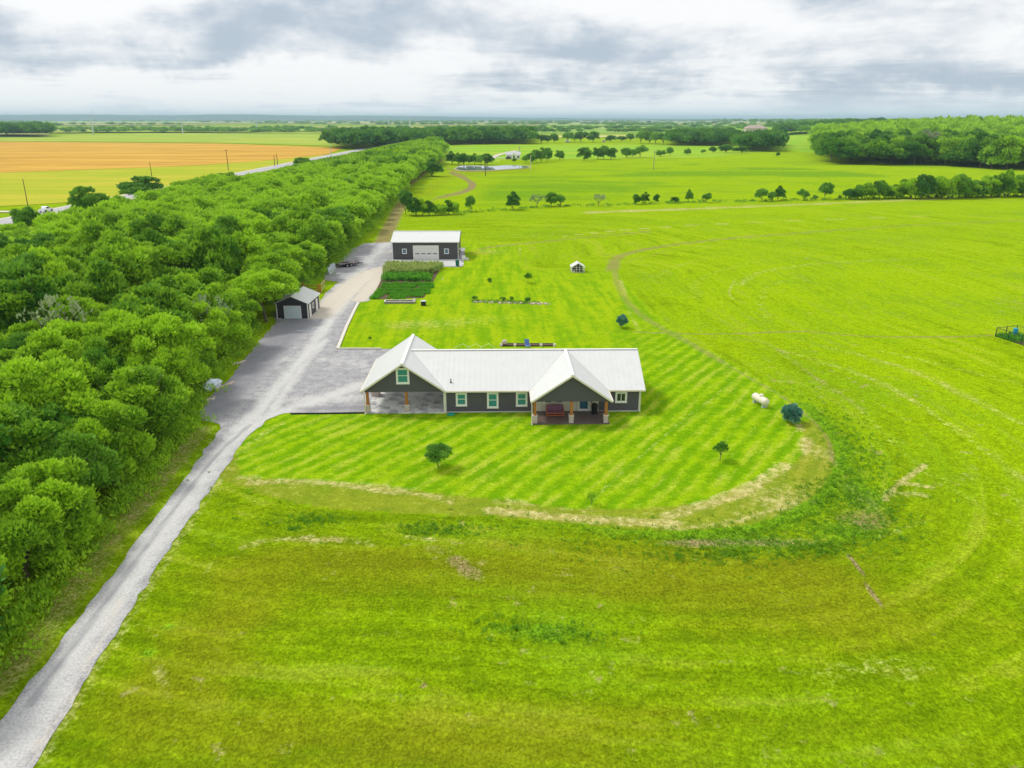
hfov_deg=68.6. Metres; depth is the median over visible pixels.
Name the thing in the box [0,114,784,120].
hills
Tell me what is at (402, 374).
window
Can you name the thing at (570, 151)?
pasture
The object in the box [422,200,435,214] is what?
tree
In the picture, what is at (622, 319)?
juniper shrub
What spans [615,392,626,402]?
window
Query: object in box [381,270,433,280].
green corn
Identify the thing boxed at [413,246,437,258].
roller door
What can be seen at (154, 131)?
field
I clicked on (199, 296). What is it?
tree
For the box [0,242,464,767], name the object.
driveway
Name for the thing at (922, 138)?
tree
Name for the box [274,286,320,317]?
garage
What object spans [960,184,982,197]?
tree
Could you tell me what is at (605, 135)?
hay field
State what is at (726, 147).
bush
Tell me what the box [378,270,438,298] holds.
garden soil
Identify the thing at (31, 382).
tree
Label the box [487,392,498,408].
window
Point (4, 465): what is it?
tree
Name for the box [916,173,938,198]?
tree
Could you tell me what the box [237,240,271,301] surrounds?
tree
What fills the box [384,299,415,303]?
planter
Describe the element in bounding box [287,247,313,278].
tree
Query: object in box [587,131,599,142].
tree
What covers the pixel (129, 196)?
highway
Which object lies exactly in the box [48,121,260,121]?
field
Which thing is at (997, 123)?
eastern woods
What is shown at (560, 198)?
tree
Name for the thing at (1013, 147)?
tree
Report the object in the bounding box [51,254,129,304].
tree
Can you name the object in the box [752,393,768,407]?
gas tank
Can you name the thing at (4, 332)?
tree
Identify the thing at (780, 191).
tree
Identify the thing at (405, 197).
tree
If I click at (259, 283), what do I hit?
tree
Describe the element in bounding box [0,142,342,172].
wheat field
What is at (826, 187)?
tree
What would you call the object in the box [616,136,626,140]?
tree
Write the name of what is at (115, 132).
stubble field
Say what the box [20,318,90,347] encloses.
tree
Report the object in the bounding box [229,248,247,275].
tree
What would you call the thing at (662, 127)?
distant treelines
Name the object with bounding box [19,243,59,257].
tree
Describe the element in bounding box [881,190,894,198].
tree
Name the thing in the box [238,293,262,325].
tree
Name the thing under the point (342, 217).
tree
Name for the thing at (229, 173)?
tree
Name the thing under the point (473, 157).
tree
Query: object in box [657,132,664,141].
tree
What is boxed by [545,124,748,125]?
field
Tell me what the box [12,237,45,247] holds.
tree
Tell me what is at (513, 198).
tree
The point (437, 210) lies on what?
tree
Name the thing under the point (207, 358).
tree
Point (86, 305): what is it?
tree
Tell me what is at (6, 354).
tree
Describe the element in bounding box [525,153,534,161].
tree
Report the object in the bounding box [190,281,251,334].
tree
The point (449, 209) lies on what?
tree
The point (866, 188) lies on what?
tree
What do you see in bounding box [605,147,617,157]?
tree
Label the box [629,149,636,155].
tree
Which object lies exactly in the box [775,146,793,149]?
pasture
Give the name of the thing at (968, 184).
tree
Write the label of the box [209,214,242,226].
tree
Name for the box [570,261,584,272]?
chicken coop
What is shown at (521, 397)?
window
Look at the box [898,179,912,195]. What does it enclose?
tree
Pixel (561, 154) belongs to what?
tree
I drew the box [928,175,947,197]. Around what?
tree
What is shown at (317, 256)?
tree
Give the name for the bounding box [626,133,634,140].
tree
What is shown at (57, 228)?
tree
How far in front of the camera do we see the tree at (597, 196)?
289.88 m
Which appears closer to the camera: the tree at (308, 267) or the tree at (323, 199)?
the tree at (308, 267)
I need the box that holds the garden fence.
[995,325,1023,345]
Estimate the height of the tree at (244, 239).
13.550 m
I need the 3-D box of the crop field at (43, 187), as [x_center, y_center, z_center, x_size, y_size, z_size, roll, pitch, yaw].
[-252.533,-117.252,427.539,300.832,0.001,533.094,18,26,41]
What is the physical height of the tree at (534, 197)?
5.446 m
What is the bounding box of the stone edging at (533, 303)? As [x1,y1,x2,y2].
[473,300,549,304]
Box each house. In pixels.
[360,334,645,424]
[743,125,767,131]
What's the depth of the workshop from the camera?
180.43 m
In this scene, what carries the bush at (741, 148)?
on the pasture at (570, 151)
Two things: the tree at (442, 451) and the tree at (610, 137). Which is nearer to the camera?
the tree at (442, 451)
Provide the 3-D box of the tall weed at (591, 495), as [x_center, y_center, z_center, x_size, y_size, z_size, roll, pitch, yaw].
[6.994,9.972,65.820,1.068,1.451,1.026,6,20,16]
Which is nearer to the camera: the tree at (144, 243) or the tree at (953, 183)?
the tree at (144, 243)
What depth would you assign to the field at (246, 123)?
5155.05 m
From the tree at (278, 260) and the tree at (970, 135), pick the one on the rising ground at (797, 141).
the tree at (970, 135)
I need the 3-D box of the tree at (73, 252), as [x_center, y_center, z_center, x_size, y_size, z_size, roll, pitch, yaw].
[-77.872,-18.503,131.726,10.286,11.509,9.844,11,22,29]
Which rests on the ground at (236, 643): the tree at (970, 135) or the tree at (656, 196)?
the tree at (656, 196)
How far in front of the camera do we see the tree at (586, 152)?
601.67 m
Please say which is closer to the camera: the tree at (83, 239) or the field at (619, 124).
the tree at (83, 239)
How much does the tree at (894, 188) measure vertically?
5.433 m
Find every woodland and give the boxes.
[0,162,418,262]
[280,136,449,173]
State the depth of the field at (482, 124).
4443.31 m
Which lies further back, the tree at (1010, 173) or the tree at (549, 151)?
the tree at (549, 151)
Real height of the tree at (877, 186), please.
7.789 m
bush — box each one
[670,197,679,201]
[709,146,716,152]
[717,144,734,151]
[732,145,747,151]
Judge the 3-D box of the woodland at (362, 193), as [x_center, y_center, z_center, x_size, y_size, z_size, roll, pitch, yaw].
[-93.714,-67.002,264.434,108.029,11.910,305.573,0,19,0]
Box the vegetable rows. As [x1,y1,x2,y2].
[369,281,434,299]
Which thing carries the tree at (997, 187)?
on the ground at (236, 643)
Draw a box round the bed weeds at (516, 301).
[471,298,539,303]
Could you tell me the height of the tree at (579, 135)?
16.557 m
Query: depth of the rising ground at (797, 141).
1023.26 m
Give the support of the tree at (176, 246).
on the ground at (236, 643)
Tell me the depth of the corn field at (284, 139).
1292.32 m
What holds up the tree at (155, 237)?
on the ground at (236, 643)
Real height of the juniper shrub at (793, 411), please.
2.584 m
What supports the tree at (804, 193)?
on the ground at (236, 643)
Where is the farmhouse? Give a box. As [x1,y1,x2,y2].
[506,152,520,158]
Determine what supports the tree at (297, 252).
on the ground at (236, 643)
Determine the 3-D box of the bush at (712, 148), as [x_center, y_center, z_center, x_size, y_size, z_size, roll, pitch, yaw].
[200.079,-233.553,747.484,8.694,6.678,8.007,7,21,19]
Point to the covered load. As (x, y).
(216, 382)
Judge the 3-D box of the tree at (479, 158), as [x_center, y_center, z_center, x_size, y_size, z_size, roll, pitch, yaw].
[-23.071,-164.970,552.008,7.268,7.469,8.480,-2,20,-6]
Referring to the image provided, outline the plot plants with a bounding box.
[994,331,1023,342]
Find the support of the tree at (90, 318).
on the ground at (236, 643)
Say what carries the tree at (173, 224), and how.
on the ground at (236, 643)
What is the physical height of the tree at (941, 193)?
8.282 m
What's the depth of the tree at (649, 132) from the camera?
1031.73 m
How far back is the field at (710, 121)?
9785.93 m
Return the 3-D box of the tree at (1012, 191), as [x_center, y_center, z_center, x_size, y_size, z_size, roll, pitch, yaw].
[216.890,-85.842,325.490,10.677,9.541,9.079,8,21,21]
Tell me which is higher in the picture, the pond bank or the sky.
the sky
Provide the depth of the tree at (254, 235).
145.97 m
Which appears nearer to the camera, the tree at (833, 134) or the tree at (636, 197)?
the tree at (636, 197)
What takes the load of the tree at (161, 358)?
on the ground at (236, 643)
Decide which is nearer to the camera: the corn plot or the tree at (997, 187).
the corn plot
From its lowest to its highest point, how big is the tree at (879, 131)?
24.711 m
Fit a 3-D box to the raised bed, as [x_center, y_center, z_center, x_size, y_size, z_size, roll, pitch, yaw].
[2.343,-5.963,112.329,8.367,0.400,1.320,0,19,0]
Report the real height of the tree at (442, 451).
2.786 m
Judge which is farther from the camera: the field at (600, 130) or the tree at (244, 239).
the field at (600, 130)
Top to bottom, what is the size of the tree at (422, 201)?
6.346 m
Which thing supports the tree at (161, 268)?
on the ground at (236, 643)
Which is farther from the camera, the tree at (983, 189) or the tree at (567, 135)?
the tree at (567, 135)
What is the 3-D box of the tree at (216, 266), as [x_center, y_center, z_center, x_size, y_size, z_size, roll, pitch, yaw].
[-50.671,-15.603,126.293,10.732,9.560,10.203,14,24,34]
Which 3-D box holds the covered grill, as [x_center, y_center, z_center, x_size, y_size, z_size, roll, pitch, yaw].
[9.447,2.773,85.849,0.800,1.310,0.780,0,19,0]
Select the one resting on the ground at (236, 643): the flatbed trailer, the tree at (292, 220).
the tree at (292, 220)
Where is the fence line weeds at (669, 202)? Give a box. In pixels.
[457,194,1018,214]
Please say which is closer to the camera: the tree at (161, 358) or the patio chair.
the tree at (161, 358)
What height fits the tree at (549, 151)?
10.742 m
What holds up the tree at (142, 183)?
on the ground at (236, 643)
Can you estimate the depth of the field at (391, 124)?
4486.70 m
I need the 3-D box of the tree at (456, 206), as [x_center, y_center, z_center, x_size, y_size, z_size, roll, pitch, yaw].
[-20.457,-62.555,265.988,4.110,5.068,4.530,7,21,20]
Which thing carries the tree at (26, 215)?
on the ground at (236, 643)
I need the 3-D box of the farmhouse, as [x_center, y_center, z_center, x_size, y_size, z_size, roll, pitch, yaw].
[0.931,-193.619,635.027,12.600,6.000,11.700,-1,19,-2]
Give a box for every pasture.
[441,144,778,162]
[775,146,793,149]
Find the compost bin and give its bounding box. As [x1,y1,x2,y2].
[421,300,425,305]
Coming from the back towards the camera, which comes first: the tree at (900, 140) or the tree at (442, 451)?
the tree at (900, 140)
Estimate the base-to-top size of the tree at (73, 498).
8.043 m
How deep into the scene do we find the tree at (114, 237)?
124.26 m
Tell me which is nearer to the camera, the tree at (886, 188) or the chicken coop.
the chicken coop
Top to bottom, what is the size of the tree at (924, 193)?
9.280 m
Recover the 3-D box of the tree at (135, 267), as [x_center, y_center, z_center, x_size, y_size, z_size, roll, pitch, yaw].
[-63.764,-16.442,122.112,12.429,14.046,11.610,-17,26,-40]
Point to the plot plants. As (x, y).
(1012, 337)
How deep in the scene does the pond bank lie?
501.21 m
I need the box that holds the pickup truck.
[38,206,52,211]
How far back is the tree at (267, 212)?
192.09 m
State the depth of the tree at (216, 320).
100.98 m
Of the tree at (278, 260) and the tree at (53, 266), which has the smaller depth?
the tree at (53, 266)
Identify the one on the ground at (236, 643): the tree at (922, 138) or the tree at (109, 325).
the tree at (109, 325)
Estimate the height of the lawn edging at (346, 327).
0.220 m
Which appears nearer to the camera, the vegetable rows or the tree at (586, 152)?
the vegetable rows
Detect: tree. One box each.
[0,232,11,248]
[0,242,27,262]
[0,251,53,290]
[0,272,59,329]
[0,329,7,348]
[0,331,32,357]
[0,347,17,363]
[0,354,105,423]
[0,400,64,469]
[0,454,40,484]
[0,455,102,549]
[0,476,70,582]
[0,551,13,610]
[0,564,10,634]
[1,326,105,404]
[2,317,49,340]
[9,206,40,227]
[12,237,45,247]
[16,293,92,328]
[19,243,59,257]
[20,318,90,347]
[23,244,83,294]
[31,232,55,242]
[33,293,99,321]
[34,401,91,440]
[39,429,123,488]
[42,235,73,249]
[47,220,90,237]
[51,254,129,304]
[53,399,159,483]
[54,246,89,267]
[66,185,109,209]
[67,216,135,255]
[72,313,98,323]
[74,294,107,313]
[76,347,119,406]
[80,308,174,348]
[81,336,129,366]
[83,241,158,292]
[90,230,162,276]
[92,363,191,436]
[99,291,196,341]
[101,283,162,310]
[115,175,163,194]
[115,283,197,322]
[116,206,148,218]
[118,313,215,385]
[121,220,149,237]
[124,364,185,435]
[127,212,170,235]
[130,239,155,247]
[131,227,168,245]
[132,351,197,398]
[137,259,180,283]
[144,280,175,287]
[151,272,209,300]
[154,243,187,268]
[155,202,185,215]
[158,213,199,236]
[159,240,193,269]
[164,211,188,220]
[164,236,187,247]
[173,266,226,293]
[179,222,226,242]
[179,226,241,276]
[183,217,202,222]
[188,338,218,384]
[189,300,230,355]
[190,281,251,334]
[192,293,232,320]
[195,261,235,290]
[203,306,253,354]
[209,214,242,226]
[209,215,243,237]
[217,171,233,175]
[224,268,300,321]
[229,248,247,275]
[230,228,268,256]
[236,214,276,234]
[237,211,261,222]
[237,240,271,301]
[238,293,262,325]
[240,249,302,301]
[247,232,258,238]
[251,208,281,219]
[258,232,291,249]
[268,242,307,280]
[272,203,316,233]
[287,202,313,212]
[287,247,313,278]
[288,240,326,273]
[293,157,310,163]
[295,221,338,257]
[298,189,334,208]
[298,214,346,251]
[315,205,355,232]
[317,208,353,235]
[398,189,412,213]
[406,197,423,214]
[418,198,429,215]
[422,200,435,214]
[423,442,452,467]
[426,158,443,176]
[430,204,440,214]
[437,204,448,214]
[442,199,452,214]
[445,151,455,164]
[449,201,459,212]
[452,152,458,164]
[456,153,470,163]
[464,196,475,208]
[470,153,477,163]
[476,155,484,161]
[482,153,494,164]
[505,191,520,209]
[524,272,532,278]
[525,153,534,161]
[529,193,546,203]
[531,149,541,158]
[535,147,546,162]
[536,134,546,141]
[542,148,552,158]
[545,192,557,204]
[550,133,558,141]
[554,150,564,160]
[556,194,565,203]
[561,131,574,141]
[575,131,588,142]
[576,147,591,158]
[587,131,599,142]
[591,147,604,159]
[594,193,605,206]
[599,145,609,158]
[604,135,615,141]
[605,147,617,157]
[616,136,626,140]
[620,148,630,157]
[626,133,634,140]
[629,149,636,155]
[632,194,641,204]
[634,130,648,143]
[635,145,648,154]
[641,192,650,202]
[644,130,653,142]
[649,132,662,142]
[653,194,659,201]
[655,150,666,155]
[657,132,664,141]
[666,147,673,153]
[685,189,693,199]
[701,192,711,202]
[754,188,768,201]
[767,191,777,198]
[775,185,785,200]
[796,189,809,198]
[818,182,834,195]
[826,132,843,161]
[841,133,862,161]
[842,188,861,199]
[851,184,865,197]
[859,185,872,198]
[860,131,890,163]
[864,182,880,196]
[868,180,881,197]
[873,128,892,158]
[874,180,892,198]
[879,136,905,163]
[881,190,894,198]
[891,184,907,197]
[891,186,901,198]
[898,178,921,198]
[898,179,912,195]
[904,133,934,164]
[911,178,928,198]
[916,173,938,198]
[919,177,939,197]
[921,129,941,163]
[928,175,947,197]
[932,136,961,164]
[935,186,951,197]
[937,175,960,198]
[951,185,965,197]
[953,139,980,165]
[957,173,977,196]
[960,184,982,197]
[962,131,977,163]
[962,179,988,197]
[965,131,998,167]
[965,134,975,164]
[977,136,1011,168]
[977,181,989,195]
[980,174,1000,196]
[985,183,1002,196]
[986,174,1014,196]
[991,134,1023,169]
[997,168,1017,196]
[1000,176,1023,196]
[1016,174,1023,195]
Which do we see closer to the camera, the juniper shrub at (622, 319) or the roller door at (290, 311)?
the juniper shrub at (622, 319)
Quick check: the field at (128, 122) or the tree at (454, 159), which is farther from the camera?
the field at (128, 122)
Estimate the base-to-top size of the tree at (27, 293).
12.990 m
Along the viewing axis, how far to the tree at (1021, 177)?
323.51 m
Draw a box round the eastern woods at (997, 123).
[806,114,1023,146]
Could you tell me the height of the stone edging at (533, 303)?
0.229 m
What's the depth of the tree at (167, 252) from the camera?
130.33 m
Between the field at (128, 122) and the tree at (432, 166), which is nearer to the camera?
the tree at (432, 166)
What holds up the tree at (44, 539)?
on the ground at (236, 643)
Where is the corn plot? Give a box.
[382,260,443,274]
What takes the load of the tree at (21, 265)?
on the ground at (236, 643)
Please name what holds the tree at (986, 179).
on the ground at (236, 643)
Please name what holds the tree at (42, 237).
on the ground at (236, 643)
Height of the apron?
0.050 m
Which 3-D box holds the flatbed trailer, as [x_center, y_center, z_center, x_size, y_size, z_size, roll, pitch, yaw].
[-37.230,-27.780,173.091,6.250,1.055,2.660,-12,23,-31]
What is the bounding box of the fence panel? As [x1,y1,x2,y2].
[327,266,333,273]
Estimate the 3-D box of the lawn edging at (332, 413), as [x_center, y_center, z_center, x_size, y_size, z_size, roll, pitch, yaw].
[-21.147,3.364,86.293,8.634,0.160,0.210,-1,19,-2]
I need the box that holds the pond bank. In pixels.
[454,165,529,170]
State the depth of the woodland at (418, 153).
479.94 m
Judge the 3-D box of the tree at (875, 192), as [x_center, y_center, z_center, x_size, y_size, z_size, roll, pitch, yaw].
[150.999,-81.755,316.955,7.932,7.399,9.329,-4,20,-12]
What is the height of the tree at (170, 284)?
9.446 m
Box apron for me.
[392,259,461,266]
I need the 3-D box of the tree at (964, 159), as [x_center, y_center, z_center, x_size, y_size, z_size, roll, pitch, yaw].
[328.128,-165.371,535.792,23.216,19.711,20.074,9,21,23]
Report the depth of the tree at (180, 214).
186.48 m
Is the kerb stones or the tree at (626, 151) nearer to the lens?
the kerb stones
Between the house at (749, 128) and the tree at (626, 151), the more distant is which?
the house at (749, 128)
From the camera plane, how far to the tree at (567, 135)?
1076.01 m
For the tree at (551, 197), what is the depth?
288.64 m
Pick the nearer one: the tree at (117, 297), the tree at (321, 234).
the tree at (117, 297)
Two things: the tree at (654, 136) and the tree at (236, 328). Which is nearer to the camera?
the tree at (236, 328)
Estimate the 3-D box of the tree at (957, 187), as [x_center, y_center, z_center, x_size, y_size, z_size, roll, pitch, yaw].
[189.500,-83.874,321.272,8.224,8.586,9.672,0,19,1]
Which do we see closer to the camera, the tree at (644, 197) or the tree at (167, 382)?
the tree at (167, 382)
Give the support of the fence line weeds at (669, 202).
on the ground at (236, 643)
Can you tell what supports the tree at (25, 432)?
on the ground at (236, 643)
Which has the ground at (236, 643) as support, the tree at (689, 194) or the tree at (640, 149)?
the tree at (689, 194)
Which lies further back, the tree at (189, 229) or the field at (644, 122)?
the field at (644, 122)
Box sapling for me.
[712,441,729,459]
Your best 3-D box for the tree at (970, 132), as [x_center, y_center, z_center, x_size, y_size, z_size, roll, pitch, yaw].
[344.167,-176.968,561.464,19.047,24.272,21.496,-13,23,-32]
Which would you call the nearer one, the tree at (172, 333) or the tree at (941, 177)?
the tree at (172, 333)
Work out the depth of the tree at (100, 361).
76.23 m
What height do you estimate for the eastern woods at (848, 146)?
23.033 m
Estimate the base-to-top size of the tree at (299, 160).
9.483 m
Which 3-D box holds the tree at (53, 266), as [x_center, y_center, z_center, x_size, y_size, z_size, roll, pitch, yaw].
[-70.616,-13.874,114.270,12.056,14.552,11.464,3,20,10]
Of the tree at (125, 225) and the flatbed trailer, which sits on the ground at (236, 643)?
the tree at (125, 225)
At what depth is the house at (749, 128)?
1783.80 m
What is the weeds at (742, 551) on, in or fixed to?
on the ground at (236, 643)
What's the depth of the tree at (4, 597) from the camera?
49.28 m
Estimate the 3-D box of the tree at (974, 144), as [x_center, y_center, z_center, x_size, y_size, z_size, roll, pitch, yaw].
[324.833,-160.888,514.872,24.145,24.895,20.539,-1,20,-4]
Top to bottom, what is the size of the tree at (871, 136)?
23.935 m
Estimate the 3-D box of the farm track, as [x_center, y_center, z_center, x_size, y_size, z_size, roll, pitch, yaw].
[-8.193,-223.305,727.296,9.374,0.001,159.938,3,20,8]
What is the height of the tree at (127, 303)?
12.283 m
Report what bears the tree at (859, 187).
on the ground at (236, 643)
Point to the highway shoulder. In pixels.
(237, 172)
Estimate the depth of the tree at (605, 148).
623.37 m
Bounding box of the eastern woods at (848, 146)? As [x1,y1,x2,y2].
[810,127,1023,163]
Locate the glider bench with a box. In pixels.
[546,404,563,416]
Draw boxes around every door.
[284,306,300,317]
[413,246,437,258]
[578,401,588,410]
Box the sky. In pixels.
[0,0,1023,118]
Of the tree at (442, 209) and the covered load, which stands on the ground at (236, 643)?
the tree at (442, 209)
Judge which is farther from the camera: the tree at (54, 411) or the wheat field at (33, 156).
the wheat field at (33, 156)
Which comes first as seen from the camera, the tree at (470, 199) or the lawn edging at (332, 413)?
the lawn edging at (332, 413)
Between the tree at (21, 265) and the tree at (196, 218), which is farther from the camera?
the tree at (196, 218)
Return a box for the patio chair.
[524,339,530,348]
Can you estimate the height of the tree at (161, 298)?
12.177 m
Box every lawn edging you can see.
[290,412,364,414]
[336,302,359,348]
[338,348,381,349]
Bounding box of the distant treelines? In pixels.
[0,116,935,131]
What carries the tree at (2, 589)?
on the ground at (236, 643)
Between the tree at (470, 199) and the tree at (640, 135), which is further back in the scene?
the tree at (640, 135)
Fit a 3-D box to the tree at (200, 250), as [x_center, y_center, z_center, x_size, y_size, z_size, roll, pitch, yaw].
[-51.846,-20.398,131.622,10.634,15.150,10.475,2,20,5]
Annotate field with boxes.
[0,131,269,134]
[0,133,354,145]
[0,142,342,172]
[0,155,323,205]
[3,132,81,132]
[6,122,201,122]
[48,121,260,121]
[54,130,273,131]
[62,124,215,124]
[63,123,417,123]
[138,127,424,127]
[230,131,320,132]
[290,122,471,122]
[332,121,585,121]
[358,124,424,124]
[418,123,600,123]
[425,124,541,124]
[478,122,757,122]
[537,128,664,133]
[539,134,634,135]
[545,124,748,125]
[559,127,634,136]
[586,121,680,121]
[681,121,759,121]
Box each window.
[396,368,409,383]
[456,393,466,406]
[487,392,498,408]
[516,392,527,406]
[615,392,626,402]
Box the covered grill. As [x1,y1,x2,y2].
[591,403,597,414]
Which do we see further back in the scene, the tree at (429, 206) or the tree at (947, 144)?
the tree at (947, 144)
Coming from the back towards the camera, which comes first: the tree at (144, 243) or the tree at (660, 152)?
the tree at (660, 152)
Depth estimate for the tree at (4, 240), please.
145.20 m
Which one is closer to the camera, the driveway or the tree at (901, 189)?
the driveway
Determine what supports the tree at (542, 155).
on the ground at (236, 643)
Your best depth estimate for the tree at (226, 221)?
171.57 m
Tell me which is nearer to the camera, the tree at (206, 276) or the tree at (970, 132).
the tree at (206, 276)
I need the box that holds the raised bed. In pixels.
[500,343,555,346]
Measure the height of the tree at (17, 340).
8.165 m
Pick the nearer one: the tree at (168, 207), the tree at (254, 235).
the tree at (254, 235)
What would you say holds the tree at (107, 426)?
on the ground at (236, 643)
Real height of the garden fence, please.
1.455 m
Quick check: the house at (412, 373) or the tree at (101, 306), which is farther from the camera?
the tree at (101, 306)
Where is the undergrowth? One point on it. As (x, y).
(167, 447)
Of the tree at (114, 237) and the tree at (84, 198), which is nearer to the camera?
the tree at (114, 237)
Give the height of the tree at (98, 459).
7.849 m
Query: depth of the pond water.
520.57 m
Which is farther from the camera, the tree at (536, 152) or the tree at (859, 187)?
the tree at (536, 152)
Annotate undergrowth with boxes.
[0,195,398,674]
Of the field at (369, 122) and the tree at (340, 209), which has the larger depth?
the field at (369, 122)
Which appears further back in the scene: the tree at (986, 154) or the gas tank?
the tree at (986, 154)
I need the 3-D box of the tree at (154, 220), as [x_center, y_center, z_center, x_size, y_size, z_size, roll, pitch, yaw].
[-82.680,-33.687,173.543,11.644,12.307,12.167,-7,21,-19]
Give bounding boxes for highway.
[0,141,398,223]
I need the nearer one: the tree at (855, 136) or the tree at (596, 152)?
the tree at (855, 136)
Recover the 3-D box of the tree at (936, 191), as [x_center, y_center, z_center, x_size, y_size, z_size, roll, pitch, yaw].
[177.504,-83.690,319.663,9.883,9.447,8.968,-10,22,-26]
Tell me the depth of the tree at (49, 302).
93.89 m
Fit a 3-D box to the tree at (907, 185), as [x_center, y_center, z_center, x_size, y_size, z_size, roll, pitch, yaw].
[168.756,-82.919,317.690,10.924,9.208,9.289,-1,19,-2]
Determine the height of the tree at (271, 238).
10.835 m
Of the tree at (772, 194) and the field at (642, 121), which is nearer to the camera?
the tree at (772, 194)
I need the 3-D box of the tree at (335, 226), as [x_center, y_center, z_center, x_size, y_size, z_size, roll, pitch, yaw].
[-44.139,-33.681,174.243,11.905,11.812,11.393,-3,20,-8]
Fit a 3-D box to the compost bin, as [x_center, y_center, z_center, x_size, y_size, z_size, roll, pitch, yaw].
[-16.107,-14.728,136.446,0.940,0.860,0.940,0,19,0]
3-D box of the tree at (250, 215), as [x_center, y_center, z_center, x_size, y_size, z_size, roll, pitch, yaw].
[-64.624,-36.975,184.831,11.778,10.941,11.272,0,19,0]
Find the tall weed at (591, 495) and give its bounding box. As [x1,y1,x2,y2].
[586,491,596,504]
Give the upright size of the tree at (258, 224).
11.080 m
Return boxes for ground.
[0,121,1023,767]
[710,123,930,157]
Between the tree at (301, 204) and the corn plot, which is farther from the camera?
the tree at (301, 204)
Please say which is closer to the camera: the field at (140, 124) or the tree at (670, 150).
the tree at (670, 150)
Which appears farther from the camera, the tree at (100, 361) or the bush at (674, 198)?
the bush at (674, 198)
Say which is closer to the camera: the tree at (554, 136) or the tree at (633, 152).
the tree at (633, 152)
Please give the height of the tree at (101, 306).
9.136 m
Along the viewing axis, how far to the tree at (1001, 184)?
322.96 m
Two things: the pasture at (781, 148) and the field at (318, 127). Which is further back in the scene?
the field at (318, 127)
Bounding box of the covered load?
[202,378,221,391]
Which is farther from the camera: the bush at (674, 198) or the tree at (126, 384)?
the bush at (674, 198)
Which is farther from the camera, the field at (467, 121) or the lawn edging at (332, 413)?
the field at (467, 121)
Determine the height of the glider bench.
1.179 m
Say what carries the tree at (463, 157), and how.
on the ground at (236, 643)
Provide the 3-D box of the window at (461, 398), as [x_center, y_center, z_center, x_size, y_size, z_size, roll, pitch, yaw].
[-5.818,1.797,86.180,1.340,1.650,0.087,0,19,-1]
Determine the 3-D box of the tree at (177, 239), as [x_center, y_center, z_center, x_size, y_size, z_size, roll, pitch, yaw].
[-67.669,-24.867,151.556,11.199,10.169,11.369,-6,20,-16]
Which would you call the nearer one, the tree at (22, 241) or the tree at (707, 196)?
the tree at (22, 241)
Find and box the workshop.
[390,231,463,259]
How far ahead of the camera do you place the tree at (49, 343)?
79.39 m
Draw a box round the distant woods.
[0,116,886,146]
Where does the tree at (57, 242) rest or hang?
on the ground at (236, 643)
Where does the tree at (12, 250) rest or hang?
on the ground at (236, 643)
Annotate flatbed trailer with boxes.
[336,260,363,266]
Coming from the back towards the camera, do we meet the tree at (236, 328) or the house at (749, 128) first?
the house at (749, 128)
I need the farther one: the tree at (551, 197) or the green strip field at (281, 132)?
the green strip field at (281, 132)
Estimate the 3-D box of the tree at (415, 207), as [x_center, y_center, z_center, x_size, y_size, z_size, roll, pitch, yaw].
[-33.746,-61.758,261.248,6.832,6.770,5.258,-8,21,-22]
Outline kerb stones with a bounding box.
[214,381,234,389]
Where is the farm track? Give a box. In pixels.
[493,150,515,157]
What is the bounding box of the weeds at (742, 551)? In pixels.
[173,385,960,647]
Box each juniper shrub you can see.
[616,314,628,325]
[780,403,802,423]
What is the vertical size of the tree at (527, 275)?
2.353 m
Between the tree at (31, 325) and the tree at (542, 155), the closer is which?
the tree at (31, 325)
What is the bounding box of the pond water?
[456,165,527,169]
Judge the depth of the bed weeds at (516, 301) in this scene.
138.65 m
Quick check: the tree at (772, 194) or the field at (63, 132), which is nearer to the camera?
the tree at (772, 194)
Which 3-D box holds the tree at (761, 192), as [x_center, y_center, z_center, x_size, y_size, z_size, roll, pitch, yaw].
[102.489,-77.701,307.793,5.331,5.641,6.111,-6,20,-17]
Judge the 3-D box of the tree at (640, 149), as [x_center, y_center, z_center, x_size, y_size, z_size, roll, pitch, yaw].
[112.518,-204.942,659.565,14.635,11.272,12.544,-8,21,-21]
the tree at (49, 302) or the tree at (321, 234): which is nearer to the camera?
the tree at (49, 302)
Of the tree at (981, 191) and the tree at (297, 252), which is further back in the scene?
the tree at (981, 191)
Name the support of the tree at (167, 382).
on the ground at (236, 643)
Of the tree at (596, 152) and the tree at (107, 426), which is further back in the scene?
the tree at (596, 152)
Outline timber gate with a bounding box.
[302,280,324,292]
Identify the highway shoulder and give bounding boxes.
[0,141,398,223]
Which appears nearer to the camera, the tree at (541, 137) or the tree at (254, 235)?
the tree at (254, 235)

